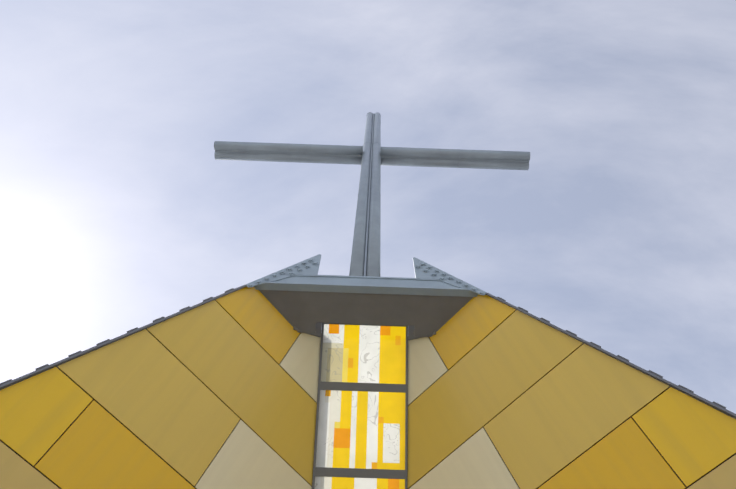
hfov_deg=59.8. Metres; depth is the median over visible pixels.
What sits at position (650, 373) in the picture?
verge trim and tile ends
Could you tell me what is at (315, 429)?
facade substrate
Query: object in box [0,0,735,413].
sky
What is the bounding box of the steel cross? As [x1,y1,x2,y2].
[214,112,529,276]
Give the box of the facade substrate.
[0,286,735,488]
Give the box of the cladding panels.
[0,287,735,488]
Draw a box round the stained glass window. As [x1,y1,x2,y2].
[312,323,407,488]
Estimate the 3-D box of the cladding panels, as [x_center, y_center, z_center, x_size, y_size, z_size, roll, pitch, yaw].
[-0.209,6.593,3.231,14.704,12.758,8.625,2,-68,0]
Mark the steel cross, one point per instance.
(371, 156)
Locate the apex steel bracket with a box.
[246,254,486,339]
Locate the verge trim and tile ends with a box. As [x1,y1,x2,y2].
[0,285,735,418]

